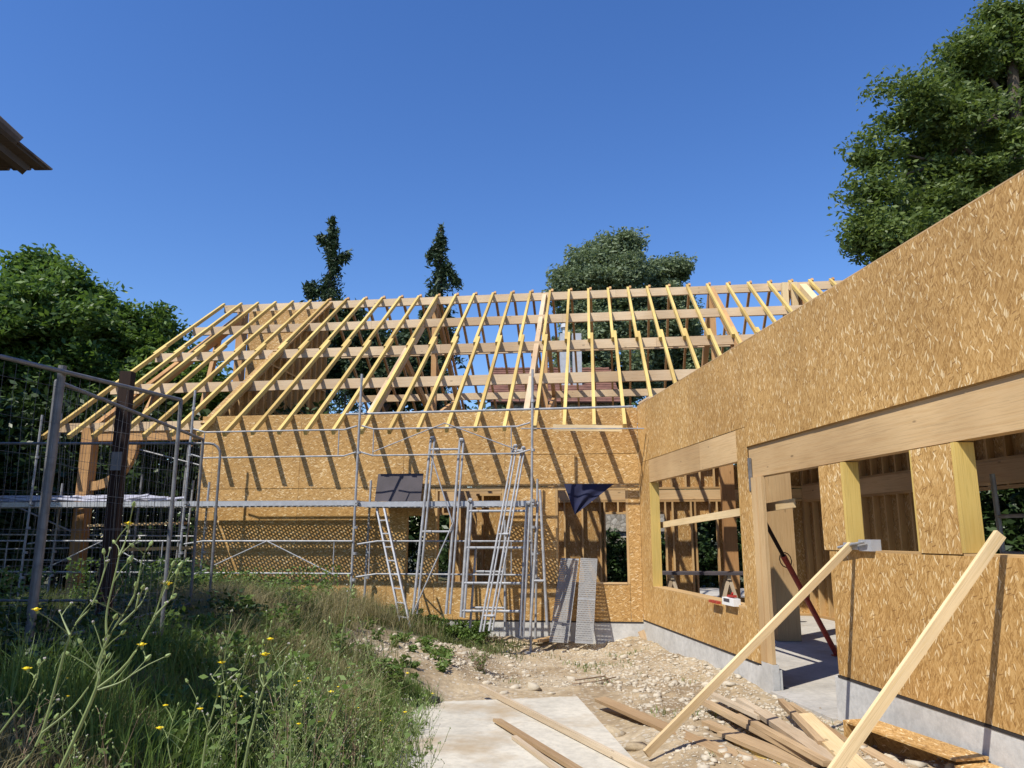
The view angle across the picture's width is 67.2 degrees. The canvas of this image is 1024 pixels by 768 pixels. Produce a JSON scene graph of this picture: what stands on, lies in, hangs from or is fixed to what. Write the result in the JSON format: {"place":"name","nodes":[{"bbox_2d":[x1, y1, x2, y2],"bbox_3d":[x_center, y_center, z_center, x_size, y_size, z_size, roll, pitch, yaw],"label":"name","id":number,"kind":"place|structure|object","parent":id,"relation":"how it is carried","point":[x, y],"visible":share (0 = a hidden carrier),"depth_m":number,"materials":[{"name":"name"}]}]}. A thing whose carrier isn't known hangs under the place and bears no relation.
{"place":"outdoors","nodes":[
{"label":"outdoors","id":0,"kind":"place"},
{"bbox_2d":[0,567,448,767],"bbox_3d":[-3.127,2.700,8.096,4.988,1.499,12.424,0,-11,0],"label":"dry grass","id":1,"kind":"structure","parent":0,"point":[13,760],"depth_m":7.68,"materials":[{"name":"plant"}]},
{"bbox_2d":[0,578,458,767],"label":"long grass","id":2,"kind":"structure","parent":0,"point":[317,626],"depth_m":10.18,"materials":[{"name":"plant"}]},
{"bbox_2d":[0,540,945,767],"bbox_3d":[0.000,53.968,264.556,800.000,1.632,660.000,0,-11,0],"label":"ground","id":3,"kind":"structure","parent":0,"point":[456,686],"depth_m":10.05,"materials":[{"name":"soil"}]},
{"bbox_2d":[1,594,34,708],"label":"tall weed","id":4,"kind":"object","parent":3,"relation":"on","point":[21,628],"visible":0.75,"depth_m":4.20,"materials":[{"name":"green plant"}]},
{"bbox_2d":[0,116,52,174],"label":"neighbour house","id":5,"kind":"structure","parent":3,"relation":"on","point":[16,154],"depth_m":8.71,"materials":[{"name":"brown tile"}]},
{"bbox_2d":[2,689,58,767],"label":"tall weed","id":6,"kind":"object","parent":3,"relation":"on","point":[21,726],"visible":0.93,"depth_m":3.35,"materials":[{"name":"green plant"}]},
{"bbox_2d":[23,365,66,672],"bbox_3d":[-3.182,0.890,5.242,0.096,2.071,0.053,-11,-16,44],"label":"fence post","id":7,"kind":"object","parent":3,"relation":"on","point":[44,511],"visible":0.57,"depth_m":5.24,"materials":[{"name":"metal"}]},
{"bbox_2d":[30,657,76,767],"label":"tall weed","id":8,"kind":"object","parent":3,"relation":"on","point":[47,732],"visible":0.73,"depth_m":3.60,"materials":[{"name":"green plant"}]},
{"bbox_2d":[36,695,71,767],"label":"tall weed","id":9,"kind":"object","parent":3,"relation":"on","point":[55,750],"visible":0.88,"depth_m":3.60,"materials":[{"name":"green plant"}]},
{"bbox_2d":[0,547,117,767],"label":"tall weed","id":10,"kind":"object","parent":3,"relation":"on","point":[35,677],"visible":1,"depth_m":2.22,"materials":[{"name":"green plant"}]},
{"bbox_2d":[54,709,93,767],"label":"tall weed","id":11,"kind":"object","parent":3,"relation":"on","point":[72,755],"visible":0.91,"depth_m":3.02,"materials":[{"name":"green plant"}]},
{"bbox_2d":[0,354,182,655],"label":"portable fence","id":12,"kind":"object","parent":3,"relation":"on","point":[108,382],"visible":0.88,"depth_m":5.72,"materials":[{"name":"metal"}]},
{"bbox_2d":[61,697,126,767],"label":"tall weed","id":13,"kind":"object","parent":3,"relation":"on","point":[95,766],"visible":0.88,"depth_m":3.27,"materials":[{"name":"green plant"}]},
{"bbox_2d":[0,413,197,576],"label":"tube scaffold","id":14,"kind":"object","parent":3,"relation":"on","point":[134,536],"visible":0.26,"depth_m":17.86,"materials":[{"name":"metal"}]},
{"bbox_2d":[0,442,220,611],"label":"portable fence","id":15,"kind":"object","parent":3,"relation":"on","point":[136,443],"visible":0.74,"depth_m":9.39,"materials":[{"name":"metal"}]},
{"bbox_2d":[24,379,203,642],"bbox_3d":[-3.524,1.341,7.227,0.032,2.116,3.544,1,-11,-5],"label":"portable fence","id":16,"kind":"object","parent":3,"relation":"on","point":[75,388],"visible":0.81,"depth_m":6.91,"materials":[{"name":"metal"}]},
{"bbox_2d":[95,371,135,623],"bbox_3d":[-3.871,1.164,7.492,0.131,2.630,0.150,0,-11,0],"label":"brown post","id":17,"kind":"object","parent":3,"relation":"on","point":[127,377],"visible":0.67,"depth_m":7.50,"materials":[{"name":"wood"}]},
{"bbox_2d":[0,243,232,584],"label":"broadleaf tree","id":18,"kind":"object","parent":3,"relation":"on","point":[56,310],"visible":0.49,"depth_m":23.36,"materials":[{"name":"green plant"}]},
{"bbox_2d":[59,501,182,767],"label":"tall weed","id":19,"kind":"object","parent":3,"relation":"on","point":[166,583],"visible":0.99,"depth_m":2.44,"materials":[{"name":"green plant"}]},
{"bbox_2d":[95,706,147,767],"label":"tall weed","id":20,"kind":"object","parent":3,"relation":"on","point":[103,750],"visible":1,"depth_m":3.08,"materials":[{"name":"green plant"}]},
{"bbox_2d":[0,588,268,685],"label":"ground weeds","id":21,"kind":"object","parent":3,"relation":"on","point":[12,621],"visible":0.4,"depth_m":5.99,"materials":[{"name":"green plant"}]},
{"bbox_2d":[0,375,342,594],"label":"hedge","id":22,"kind":"object","parent":3,"relation":"on","point":[13,467],"visible":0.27,"depth_m":19.29,"materials":[{"name":"green plant"}]},
{"bbox_2d":[156,678,202,767],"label":"tall weed","id":23,"kind":"object","parent":3,"relation":"on","point":[178,754],"visible":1,"depth_m":2.83,"materials":[{"name":"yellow plant"}]},
{"bbox_2d":[199,675,232,766],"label":"tall weed","id":24,"kind":"object","parent":3,"relation":"on","point":[212,735],"visible":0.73,"depth_m":4.40,"materials":[{"name":"green plant"}]},
{"bbox_2d":[0,605,443,767],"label":"wild stalks","id":25,"kind":"object","parent":3,"relation":"on","point":[113,721],"visible":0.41,"depth_m":4.71,"materials":[{"name":"green plant"}]},
{"bbox_2d":[198,609,250,767],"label":"tall weed","id":26,"kind":"object","parent":3,"relation":"on","point":[218,675],"visible":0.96,"depth_m":3.06,"materials":[{"name":"green plant"}]},
{"bbox_2d":[209,645,260,767],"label":"tall weed","id":27,"kind":"object","parent":3,"relation":"on","point":[233,721],"visible":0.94,"depth_m":2.98,"materials":[{"name":"green plant"}]},
{"bbox_2d":[0,556,495,767],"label":"leafy weeds","id":28,"kind":"object","parent":3,"relation":"on","point":[462,629],"visible":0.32,"depth_m":9.39,"materials":[{"name":"green plant"}]},
{"bbox_2d":[245,648,280,765],"bbox_3d":[-1.517,2.080,4.672,0.189,0.945,0.230,0,-11,0],"label":"tall weed","id":29,"kind":"object","parent":3,"relation":"on","point":[252,667],"visible":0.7,"depth_m":4.69,"materials":[{"name":"green plant"}]},
{"bbox_2d":[227,633,305,767],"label":"tall weed","id":30,"kind":"object","parent":3,"relation":"on","point":[268,677],"visible":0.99,"depth_m":2.96,"materials":[{"name":"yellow plant"}]},
{"bbox_2d":[253,662,295,767],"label":"tall weed","id":31,"kind":"object","parent":3,"relation":"on","point":[278,712],"visible":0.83,"depth_m":3.30,"materials":[{"name":"green plant"}]},
{"bbox_2d":[254,699,294,767],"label":"tall weed","id":32,"kind":"object","parent":3,"relation":"on","point":[259,731],"visible":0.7,"depth_m":3.95,"materials":[{"name":"green plant"}]},
{"bbox_2d":[257,655,303,767],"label":"tall weed","id":33,"kind":"object","parent":3,"relation":"on","point":[280,697],"visible":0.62,"depth_m":3.33,"materials":[{"name":"green plant"}]},
{"bbox_2d":[258,693,311,766],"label":"tall weed","id":34,"kind":"object","parent":3,"relation":"on","point":[268,755],"visible":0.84,"depth_m":2.95,"materials":[{"name":"green plant"}]},
{"bbox_2d":[273,694,319,767],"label":"tall weed","id":35,"kind":"object","parent":3,"relation":"on","point":[280,757],"visible":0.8,"depth_m":2.94,"materials":[{"name":"green plant"}]},
{"bbox_2d":[265,610,336,767],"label":"tall weed","id":36,"kind":"object","parent":3,"relation":"on","point":[311,722],"visible":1,"depth_m":2.88,"materials":[{"name":"green plant"}]},
{"bbox_2d":[279,647,329,767],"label":"tall weed","id":37,"kind":"object","parent":3,"relation":"on","point":[310,731],"visible":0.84,"depth_m":3.44,"materials":[{"name":"green plant"}]},
{"bbox_2d":[281,666,331,767],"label":"tall weed","id":38,"kind":"object","parent":3,"relation":"on","point":[305,758],"visible":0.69,"depth_m":3.17,"materials":[{"name":"green plant"}]},
{"bbox_2d":[286,644,339,767],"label":"tall weed","id":39,"kind":"object","parent":3,"relation":"on","point":[329,745],"visible":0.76,"depth_m":3.22,"materials":[{"name":"green plant"}]},
{"bbox_2d":[294,646,346,767],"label":"tall weed","id":40,"kind":"object","parent":3,"relation":"on","point":[329,677],"visible":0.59,"depth_m":3.87,"materials":[{"name":"green plant"}]},
{"bbox_2d":[0,369,643,653],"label":"tube scaffold","id":41,"kind":"object","parent":3,"relation":"on","point":[354,503],"visible":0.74,"depth_m":15.39,"materials":[{"name":"metal"}]},
{"bbox_2d":[0,494,183,501],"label":"plastic strips","id":42,"kind":"object","parent":41,"relation":"on","point":[19,498],"visible":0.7,"depth_m":16.51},
{"bbox_2d":[87,522,192,550],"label":"scaffold boards","id":43,"kind":"object","parent":41,"relation":"on","point":[150,548],"visible":0.52,"depth_m":16.33,"materials":[{"name":"wood"}]},
{"bbox_2d":[375,473,423,500],"bbox_3d":[-2.332,2.136,15.927,0.984,0.576,0.250,-1,-11,7],"label":"grey board","id":44,"kind":"object","parent":41,"relation":"on","point":[398,487],"visible":0.97,"depth_m":15.91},
{"bbox_2d":[412,436,464,613],"bbox_3d":[-1.403,2.646,14.776,0.875,3.385,0.539,-1,-11,7],"label":"access frame","id":45,"kind":"object","parent":41,"relation":"attached to","point":[433,449],"visible":0.94,"depth_m":14.74,"materials":[{"name":"metal"}]},
{"bbox_2d":[469,520,505,629],"bbox_3d":[-0.450,3.606,14.622,0.708,2.021,0.177,-1,-11,7],"label":"access frame","id":46,"kind":"object","parent":41,"relation":"attached to","point":[472,607],"visible":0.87,"depth_m":14.54,"materials":[{"name":"metal"}]},
{"bbox_2d":[459,498,529,636],"bbox_3d":[-0.303,3.418,14.516,1.316,2.542,0.369,-1,-11,7],"label":"access frame","id":47,"kind":"object","parent":41,"relation":"attached to","point":[466,583],"visible":0.97,"depth_m":14.49,"materials":[{"name":"metal"}]},
{"bbox_2d":[479,444,525,631],"bbox_3d":[-0.156,2.770,14.294,0.237,3.429,1.200,-8,-14,34],"label":"ladder","id":48,"kind":"object","parent":41,"relation":"attached to","point":[491,615],"visible":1,"depth_m":14.22,"materials":[{"name":"metal"}]},
{"bbox_2d":[529,490,547,635],"bbox_3d":[0.485,3.328,14.473,0.363,2.676,0.372,0,-11,0],"label":"access frame","id":49,"kind":"object","parent":41,"relation":"attached to","point":[539,503],"visible":1,"depth_m":14.44,"materials":[{"name":"metal"}]},
{"bbox_2d":[564,484,612,513],"bbox_3d":[1.552,2.318,15.501,1.012,0.626,0.109,-1,-11,7],"label":"tarp","id":50,"kind":"object","parent":41,"relation":"hanging from","point":[581,496],"visible":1,"depth_m":15.55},
{"bbox_2d":[294,574,355,766],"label":"tall weed","id":51,"kind":"object","parent":3,"relation":"on","point":[339,648],"visible":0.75,"depth_m":4.79,"materials":[{"name":"green plant"}]},
{"bbox_2d":[310,673,357,767],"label":"tall weed","id":52,"kind":"object","parent":3,"relation":"on","point":[344,686],"visible":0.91,"depth_m":3.00,"materials":[{"name":"green plant"}]},
{"bbox_2d":[300,214,371,413],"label":"conifer tree","id":53,"kind":"object","parent":3,"relation":"on","point":[329,286],"visible":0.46,"depth_m":41.80,"materials":[{"name":"green plant"}]},
{"bbox_2d":[312,678,362,767],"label":"tall weed","id":54,"kind":"object","parent":3,"relation":"on","point":[346,761],"visible":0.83,"depth_m":4.37,"materials":[{"name":"green plant"}]},
{"bbox_2d":[319,630,364,767],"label":"tall weed","id":55,"kind":"object","parent":3,"relation":"on","point":[333,696],"visible":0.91,"depth_m":3.45,"materials":[{"name":"green plant"}]},
{"bbox_2d":[365,673,391,767],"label":"tall weed","id":56,"kind":"object","parent":3,"relation":"on","point":[375,734],"visible":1,"depth_m":3.19,"materials":[{"name":"green plant"}]},
{"bbox_2d":[358,617,407,765],"bbox_3d":[-0.752,1.968,4.231,0.348,1.309,0.173,-9,-14,38],"label":"tall weed","id":57,"kind":"object","parent":3,"relation":"on","point":[375,671],"visible":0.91,"depth_m":4.25,"materials":[{"name":"green plant"}]},
{"bbox_2d":[368,691,415,767],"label":"tall weed","id":58,"kind":"object","parent":3,"relation":"on","point":[396,748],"visible":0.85,"depth_m":3.54,"materials":[{"name":"green plant"}]},
{"bbox_2d":[369,691,414,767],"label":"tall weed","id":59,"kind":"object","parent":3,"relation":"on","point":[412,704],"visible":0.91,"depth_m":3.66,"materials":[{"name":"green plant"}]},
{"bbox_2d":[326,297,458,411],"bbox_3d":[-5.788,2.462,32.906,6.978,12.720,6.091,0,-11,0],"label":"broadleaf tree","id":60,"kind":"object","parent":3,"relation":"on","point":[341,366],"visible":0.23,"depth_m":32.81,"materials":[{"name":"green plant"}]},
{"bbox_2d":[376,508,410,625],"bbox_3d":[-2.258,3.467,14.648,1.250,2.205,0.136,-10,-15,42],"label":"ladder","id":61,"kind":"object","parent":3,"relation":"on","point":[404,602],"visible":0.83,"depth_m":14.67,"materials":[{"name":"metal"}]},
{"bbox_2d":[386,695,429,767],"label":"tall weed","id":62,"kind":"object","parent":3,"relation":"on","point":[419,710],"visible":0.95,"depth_m":3.54,"materials":[{"name":"green plant"}]},
{"bbox_2d":[405,697,450,767],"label":"tall weed","id":63,"kind":"object","parent":3,"relation":"on","point":[413,732],"visible":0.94,"depth_m":3.64,"materials":[{"name":"green plant"}]},
{"bbox_2d":[403,222,472,547],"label":"conifer tree","id":64,"kind":"object","parent":3,"relation":"on","point":[443,270],"visible":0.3,"depth_m":41.85,"materials":[{"name":"green plant"}]},
{"bbox_2d":[371,619,560,661],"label":"short grass","id":65,"kind":"structure","parent":3,"relation":"on","point":[468,644],"depth_m":13.65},
{"bbox_2d":[466,635,495,673],"bbox_3d":[-0.444,3.841,10.977,0.438,0.610,0.458,0,-11,0],"label":"tall weed","id":66,"kind":"object","parent":3,"relation":"on","point":[479,665],"visible":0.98,"depth_m":10.91,"materials":[{"name":"green plant"}]},
{"bbox_2d":[390,696,633,767],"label":"concrete slab","id":67,"kind":"structure","parent":3,"relation":"on","point":[477,737],"depth_m":7.38,"materials":[{"name":"concrete"}]},
{"bbox_2d":[511,735,560,767],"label":"loose board","id":68,"kind":"object","parent":67,"relation":"on","point":[544,759],"visible":1,"depth_m":6.69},
{"bbox_2d":[493,718,582,767],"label":"loose board","id":69,"kind":"object","parent":67,"relation":"on","point":[544,749],"visible":1,"depth_m":6.88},
{"bbox_2d":[479,684,648,767],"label":"loose board","id":70,"kind":"object","parent":67,"relation":"on","point":[601,748],"visible":1,"depth_m":7.33,"materials":[{"name":"wood"}]},
{"bbox_2d":[41,170,1023,767],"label":"timber frame building","id":71,"kind":"structure","parent":3,"relation":"on","point":[881,398],"depth_m":14.90,"materials":[{"name":"brown wood"}]},
{"bbox_2d":[434,487,503,582],"bbox_3d":[-0.867,3.111,15.893,1.440,1.930,0.198,-1,-11,7],"label":"window frame","id":72,"kind":"structure","parent":71,"relation":"in","point":[437,498],"depth_m":15.93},
{"bbox_2d":[555,486,629,583],"bbox_3d":[1.621,3.043,15.572,1.460,1.920,0.198,-1,-11,7],"label":"window frame","id":73,"kind":"structure","parent":71,"relation":"in","point":[557,489],"depth_m":15.53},
{"bbox_2d":[662,571,770,597],"bbox_3d":[4.583,4.816,17.496,2.650,1.071,0.700,-1,-11,7],"label":"trestle table","id":74,"kind":"object","parent":71,"relation":"on","point":[727,584],"visible":0.48,"depth_m":17.35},
{"bbox_2d":[660,498,795,527],"bbox_3d":[3.158,2.181,12.558,0.030,0.326,6.204,1,-11,-6],"label":"batten","id":75,"kind":"object","parent":71,"relation":"attached to","point":[781,505],"visible":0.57,"depth_m":11.85,"materials":[{"name":"wood"}]},
{"bbox_2d":[722,592,740,606],"bbox_3d":[3.056,2.997,10.751,0.103,0.180,0.420,1,-11,-6],"label":"tool box","id":76,"kind":"object","parent":71,"relation":"on","point":[729,600],"visible":1,"depth_m":10.65,"materials":[{"name":"white plastic"}]},
{"bbox_2d":[767,522,837,655],"bbox_3d":[4.529,3.216,12.048,1.596,2.099,0.190,6,-13,-29],"label":"steel prop","id":77,"kind":"object","parent":71,"relation":"on","point":[807,600],"visible":0.91,"depth_m":11.97,"materials":[{"name":"red painted steel"},{"name":"dark bare steel"}]},
{"bbox_2d":[837,540,881,550],"bbox_3d":[3.439,1.601,7.649,0.144,0.110,0.552,1,-11,-6],"label":"clamp","id":78,"kind":"object","parent":71,"relation":"attached to","point":[867,545],"visible":0.89,"depth_m":7.46,"materials":[{"name":"metal"}]},
{"bbox_2d":[989,474,1023,554],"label":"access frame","id":79,"kind":"object","parent":71,"relation":"in","point":[998,516],"visible":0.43,"depth_m":7.81,"materials":[{"name":"metal"}]},
{"bbox_2d":[487,323,620,408],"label":"stone house","id":80,"kind":"structure","parent":3,"relation":"on","point":[587,401],"depth_m":37.38,"materials":[{"name":"red tile"}]},
{"bbox_2d":[549,558,578,642],"bbox_3d":[1.017,4.179,14.930,0.357,1.556,0.862,-5,-12,23],"label":"walkway plank","id":81,"kind":"object","parent":3,"relation":"on","point":[562,582],"visible":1,"depth_m":14.89,"materials":[{"name":"metal"}]},
{"bbox_2d":[575,558,596,643],"bbox_3d":[1.440,4.172,14.874,0.339,1.567,0.793,-3,-12,15],"label":"walkway plank","id":82,"kind":"object","parent":3,"relation":"on","point":[587,582],"visible":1,"depth_m":14.83,"materials":[{"name":"metal"}]},
{"bbox_2d":[407,399,801,587],"bbox_3d":[4.694,4.715,33.172,29.493,8.562,7.031,0,-11,0],"label":"hedge","id":83,"kind":"object","parent":3,"relation":"on","point":[616,550],"visible":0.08,"depth_m":30.04,"materials":[{"name":"green plant"}]},
{"bbox_2d":[541,226,672,406],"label":"broadleaf tree","id":84,"kind":"object","parent":3,"relation":"on","point":[602,262],"visible":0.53,"depth_m":44.29,"materials":[{"name":"green plant"}]},
{"bbox_2d":[622,741,646,750],"bbox_3d":[1.162,3.389,7.151,0.203,0.109,0.305,10,-15,-41],"label":"stone","id":85,"kind":"object","parent":3,"relation":"on","point":[632,746],"visible":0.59,"depth_m":7.12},
{"bbox_2d":[606,514,665,585],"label":"garden wall","id":86,"kind":"structure","parent":3,"relation":"on","point":[618,521],"depth_m":31.30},
{"bbox_2d":[350,628,956,767],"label":"rubble","id":87,"kind":"object","parent":3,"relation":"on","point":[706,757],"visible":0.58,"depth_m":10.38,"materials":[{"name":"gravel"}]},
{"bbox_2d":[502,642,841,755],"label":"stones","id":88,"kind":"object","parent":3,"relation":"on","point":[656,708],"visible":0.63,"depth_m":10.71,"materials":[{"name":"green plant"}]},
{"bbox_2d":[594,697,772,767],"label":"loose board","id":89,"kind":"object","parent":3,"relation":"on","point":[648,720],"visible":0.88,"depth_m":7.59,"materials":[{"name":"wood"}]},
{"bbox_2d":[638,251,741,387],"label":"broadleaf tree","id":90,"kind":"object","parent":3,"relation":"on","point":[677,271],"visible":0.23,"depth_m":46.17,"materials":[{"name":"green plant"}]},
{"bbox_2d":[709,692,759,719],"bbox_3d":[2.374,3.426,8.218,0.103,0.079,1.345,1,-11,-7],"label":"loose board","id":91,"kind":"object","parent":3,"relation":"on","point":[734,705],"visible":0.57,"depth_m":8.13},
{"bbox_2d":[754,709,833,760],"bbox_3d":[2.480,3.095,6.800,0.124,0.092,1.915,0,-11,1],"label":"loose board","id":92,"kind":"object","parent":91,"relation":"on","point":[773,721],"visible":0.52,"depth_m":6.82,"materials":[{"name":"wood"}]},
{"bbox_2d":[799,713,871,767],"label":"loose board","id":93,"kind":"object","parent":92,"relation":"on","point":[833,743],"visible":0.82,"depth_m":6.34,"materials":[{"name":"wood"}]},
{"bbox_2d":[700,736,783,767],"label":"loose board","id":94,"kind":"object","parent":3,"relation":"on","point":[760,760],"visible":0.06,"depth_m":6.42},
{"bbox_2d":[643,542,851,757],"bbox_3d":[2.278,2.410,7.192,2.383,1.822,0.040,4,-12,-17],"label":"brace board","id":95,"kind":"object","parent":3,"relation":"on","point":[651,748],"visible":1,"depth_m":7.12,"materials":[{"name":"wood"}]},
{"bbox_2d":[701,700,822,766],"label":"loose board","id":96,"kind":"object","parent":3,"relation":"on","point":[739,720],"visible":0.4,"depth_m":7.28,"materials":[{"name":"wood"}]},
{"bbox_2d":[748,720,830,766],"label":"loose board","id":97,"kind":"object","parent":96,"relation":"on","point":[816,757],"visible":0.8,"depth_m":6.36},
{"bbox_2d":[701,720,826,767],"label":"loose board","id":98,"kind":"object","parent":3,"relation":"on","point":[713,726],"visible":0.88,"depth_m":7.00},
{"bbox_2d":[717,731,815,767],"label":"loose board","id":99,"kind":"object","parent":3,"relation":"on","point":[791,762],"visible":1,"depth_m":6.50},
{"bbox_2d":[736,698,809,737],"bbox_3d":[2.552,3.239,7.374,0.093,0.077,2.198,1,-11,-3],"label":"loose board","id":100,"kind":"object","parent":3,"relation":"on","point":[746,703],"visible":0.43,"depth_m":8.11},
{"bbox_2d":[778,698,824,745],"bbox_3d":[2.688,3.146,7.213,0.064,0.085,1.858,-2,-11,9],"label":"loose board","id":101,"kind":"object","parent":100,"relation":"on","point":[801,722],"visible":0.8,"depth_m":7.06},
{"bbox_2d":[788,702,847,742],"bbox_3d":[2.905,3.231,7.384,0.072,0.074,1.672,-1,-11,4],"label":"loose board","id":102,"kind":"object","parent":3,"relation":"on","point":[799,709],"visible":0.33,"depth_m":7.15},
{"bbox_2d":[860,743,907,767],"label":"loose board","id":103,"kind":"object","parent":3,"relation":"on","point":[871,752],"visible":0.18,"depth_m":6.25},
{"bbox_2d":[827,530,1005,767],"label":"brace board","id":104,"kind":"object","parent":3,"relation":"on","point":[884,699],"visible":1,"depth_m":5.49,"materials":[{"name":"wood"}]},
{"bbox_2d":[843,719,1002,767],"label":"strand board sheet","id":105,"kind":"object","parent":3,"relation":"on","point":[889,738],"visible":0.55,"depth_m":6.37,"materials":[{"name":"wood"}]},
{"bbox_2d":[826,0,1023,266],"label":"broadleaf tree","id":106,"kind":"object","parent":3,"relation":"on","point":[961,112],"visible":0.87,"depth_m":28.05,"materials":[{"name":"green plant"}]},
{"bbox_2d":[959,488,1023,555],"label":"hedge","id":107,"kind":"object","parent":3,"relation":"on","point":[1011,501],"visible":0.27,"depth_m":20.70,"materials":[{"name":"green plant"}]},
{"bbox_2d":[0,0,1023,536],"label":"sky","id":108,"kind":"structure","parent":0,"point":[198,152],"materials":[{"name":"blue"}]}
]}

